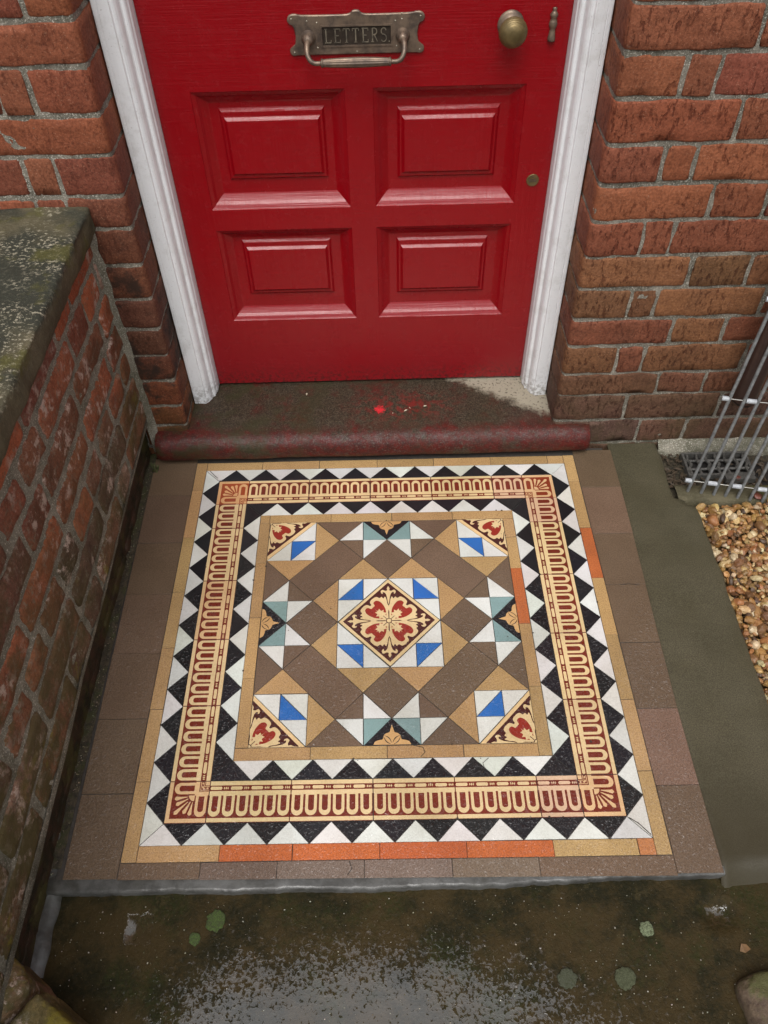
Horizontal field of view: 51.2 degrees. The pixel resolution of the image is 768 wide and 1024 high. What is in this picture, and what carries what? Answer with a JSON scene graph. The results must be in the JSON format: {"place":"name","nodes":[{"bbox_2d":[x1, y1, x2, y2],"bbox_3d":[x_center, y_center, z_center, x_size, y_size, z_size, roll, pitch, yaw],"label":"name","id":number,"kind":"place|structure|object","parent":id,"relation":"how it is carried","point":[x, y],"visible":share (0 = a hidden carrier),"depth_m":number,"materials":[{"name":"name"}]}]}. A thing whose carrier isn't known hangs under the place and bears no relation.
{"place":"outdoors","nodes":[
{"label":"outdoors","id":0,"kind":"place"},
{"bbox_2d":[41,878,767,1023],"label":"path","id":1,"kind":"structure","parent":0,"point":[415,952],"depth_m":1.32,"materials":[{"name":"concrete"}]},
{"bbox_2d":[0,958,87,1023],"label":"stone","id":2,"kind":"object","parent":1,"relation":"on","point":[30,997],"depth_m":1.19,"materials":[{"name":"brown stone"}]},
{"bbox_2d":[189,933,199,945],"bbox_3d":[-0.318,0.719,1.346,0.019,0.006,0.021,-1,49,0],"label":"lichen patch","id":3,"kind":"object","parent":1,"relation":"on","point":[194,939],"visible":1,"depth_m":1.34,"materials":[{"name":"green plant"}]},
{"bbox_2d":[205,909,225,932],"bbox_3d":[-0.286,0.696,1.364,0.032,0.006,0.038,-1,49,0],"label":"lichen patch","id":4,"kind":"object","parent":1,"relation":"on","point":[215,922],"visible":1,"depth_m":1.36,"materials":[{"name":"green plant"}]},
{"bbox_2d":[30,818,724,977],"bbox_3d":[-0.001,0.653,1.394,1.180,0.044,0.255,-1,49,0],"label":"step edge","id":5,"kind":"object","parent":1,"relation":"on","point":[57,891],"visible":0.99,"depth_m":1.38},
{"bbox_2d":[51,469,750,1023],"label":"grit","id":6,"kind":"object","parent":1,"relation":"on","point":[343,913],"visible":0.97,"depth_m":1.34,"materials":[{"name":"gravel"}]},
{"bbox_2d":[557,967,577,988],"bbox_3d":[0.297,0.756,1.299,0.034,0.006,0.032,-1,49,0],"label":"lichen patch","id":7,"kind":"object","parent":1,"relation":"on","point":[567,978],"visible":1,"depth_m":1.30,"materials":[{"name":"plant"}]},
{"bbox_2d":[614,967,635,990],"bbox_3d":[0.391,0.756,1.297,0.035,0.006,0.034,-1,49,0],"label":"lichen patch","id":8,"kind":"object","parent":1,"relation":"on","point":[625,978],"visible":1,"depth_m":1.29,"materials":[{"name":"plant"}]},
{"bbox_2d":[639,921,653,936],"bbox_3d":[0.440,0.700,1.344,0.023,0.006,0.024,-1,49,0],"label":"lichen patch","id":9,"kind":"object","parent":1,"relation":"on","point":[646,928],"visible":1,"depth_m":1.34,"materials":[{"name":"plant"}]},
{"bbox_2d":[740,943,749,952],"bbox_3d":[0.595,0.718,1.318,0.016,0.002,0.014,14,51,13],"label":"dead leaf","id":10,"kind":"object","parent":1,"relation":"on","point":[744,948],"visible":1,"depth_m":1.32,"materials":[{"name":"orange plant"}]},
{"bbox_2d":[735,970,767,1023],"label":"edging stone","id":11,"kind":"object","parent":1,"relation":"on","point":[751,991],"visible":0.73,"depth_m":1.25,"materials":[{"name":"brown stone"}]},
{"bbox_2d":[607,443,767,887],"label":"side path","id":12,"kind":"structure","parent":0,"point":[720,698],"depth_m":1.64,"materials":[{"name":"concrete"}]},
{"label":"ground","id":13,"kind":"structure","parent":0,"visible":0},
{"bbox_2d":[0,207,157,1019],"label":"garden wall","id":14,"kind":"structure","parent":13,"relation":"on","point":[77,419],"depth_m":1.41,"materials":[{"name":"brick"}]},
{"bbox_2d":[0,0,767,458],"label":"house front","id":15,"kind":"structure","parent":13,"relation":"on","point":[662,310],"depth_m":1.56,"materials":[{"name":"brick"}]},
{"bbox_2d":[89,0,614,403],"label":"door frame","id":16,"kind":"object","parent":15,"relation":"attached to","point":[118,29],"visible":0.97,"depth_m":1.64,"materials":[{"name":"white paint"}]},
{"bbox_2d":[133,0,573,382],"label":"front door","id":17,"kind":"structure","parent":16,"relation":"attached to","point":[361,188],"depth_m":1.69,"materials":[{"name":"red paint"}]},
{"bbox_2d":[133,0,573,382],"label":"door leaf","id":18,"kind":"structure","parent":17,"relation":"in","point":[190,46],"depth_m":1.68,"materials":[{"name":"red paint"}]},
{"bbox_2d":[732,308,767,407],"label":"downpipe","id":19,"kind":"object","parent":15,"relation":"attached to","point":[761,346],"visible":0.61,"depth_m":1.79,"materials":[{"name":"metal"}]},
{"bbox_2d":[55,448,723,879],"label":"mosaic floor","id":20,"kind":"structure","parent":13,"relation":"on","point":[397,666],"depth_m":1.62,"materials":[{"name":"tile"}]},
{"bbox_2d":[51,454,156,868],"bbox_3d":[-0.592,0.238,1.735,0.036,0.007,1.020,-1,49,0],"label":"silt","id":21,"kind":"object","parent":20,"relation":"on","point":[61,844],"visible":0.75,"depth_m":1.63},
{"bbox_2d":[150,463,159,472],"bbox_3d":[-0.578,-0.110,2.021,0.027,0.020,0.033,-1,49,0],"label":"weed","id":22,"kind":"object","parent":20,"relation":"on","point":[155,467],"visible":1,"depth_m":2.02,"materials":[{"name":"green plant"}]},
{"bbox_2d":[155,376,589,460],"bbox_3d":[-0.031,-0.278,2.103,1.088,0.069,0.317,-1,49,0],"label":"doorstep","id":23,"kind":"object","parent":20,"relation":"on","point":[455,415],"visible":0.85,"depth_m":2.02,"materials":[{"name":"brown stone"}]},
{"bbox_2d":[661,455,767,498],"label":"drain bed","id":24,"kind":"object","parent":13,"relation":"on","point":[679,472],"visible":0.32,"depth_m":2.04,"materials":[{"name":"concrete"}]},
{"bbox_2d":[658,437,767,506],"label":"drain gully","id":25,"kind":"object","parent":24,"relation":"on","point":[689,452],"visible":0.73,"depth_m":2.02,"materials":[{"name":"stone"}]},
{"bbox_2d":[685,296,767,502],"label":"rod grille","id":26,"kind":"object","parent":25,"relation":"on","point":[728,399],"visible":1,"depth_m":1.85,"materials":[{"name":"metal"}]},
{"bbox_2d":[753,492,761,499],"bbox_3d":[0.907,-0.039,1.947,0.024,0.017,0.027,27,55,22],"label":"brick fragment","id":27,"kind":"object","parent":25,"relation":"on","point":[758,495],"visible":0.89,"depth_m":1.94,"materials":[{"name":"red brick"}]},
{"bbox_2d":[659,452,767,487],"bbox_3d":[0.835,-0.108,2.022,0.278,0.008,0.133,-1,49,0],"label":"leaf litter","id":28,"kind":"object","parent":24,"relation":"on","point":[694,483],"visible":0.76,"depth_m":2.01,"materials":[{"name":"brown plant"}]},
{"bbox_2d":[696,499,767,702],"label":"gravel","id":29,"kind":"structure","parent":13,"relation":"on","point":[737,535],"depth_m":1.81,"materials":[{"name":"brown gravel"}]}
]}

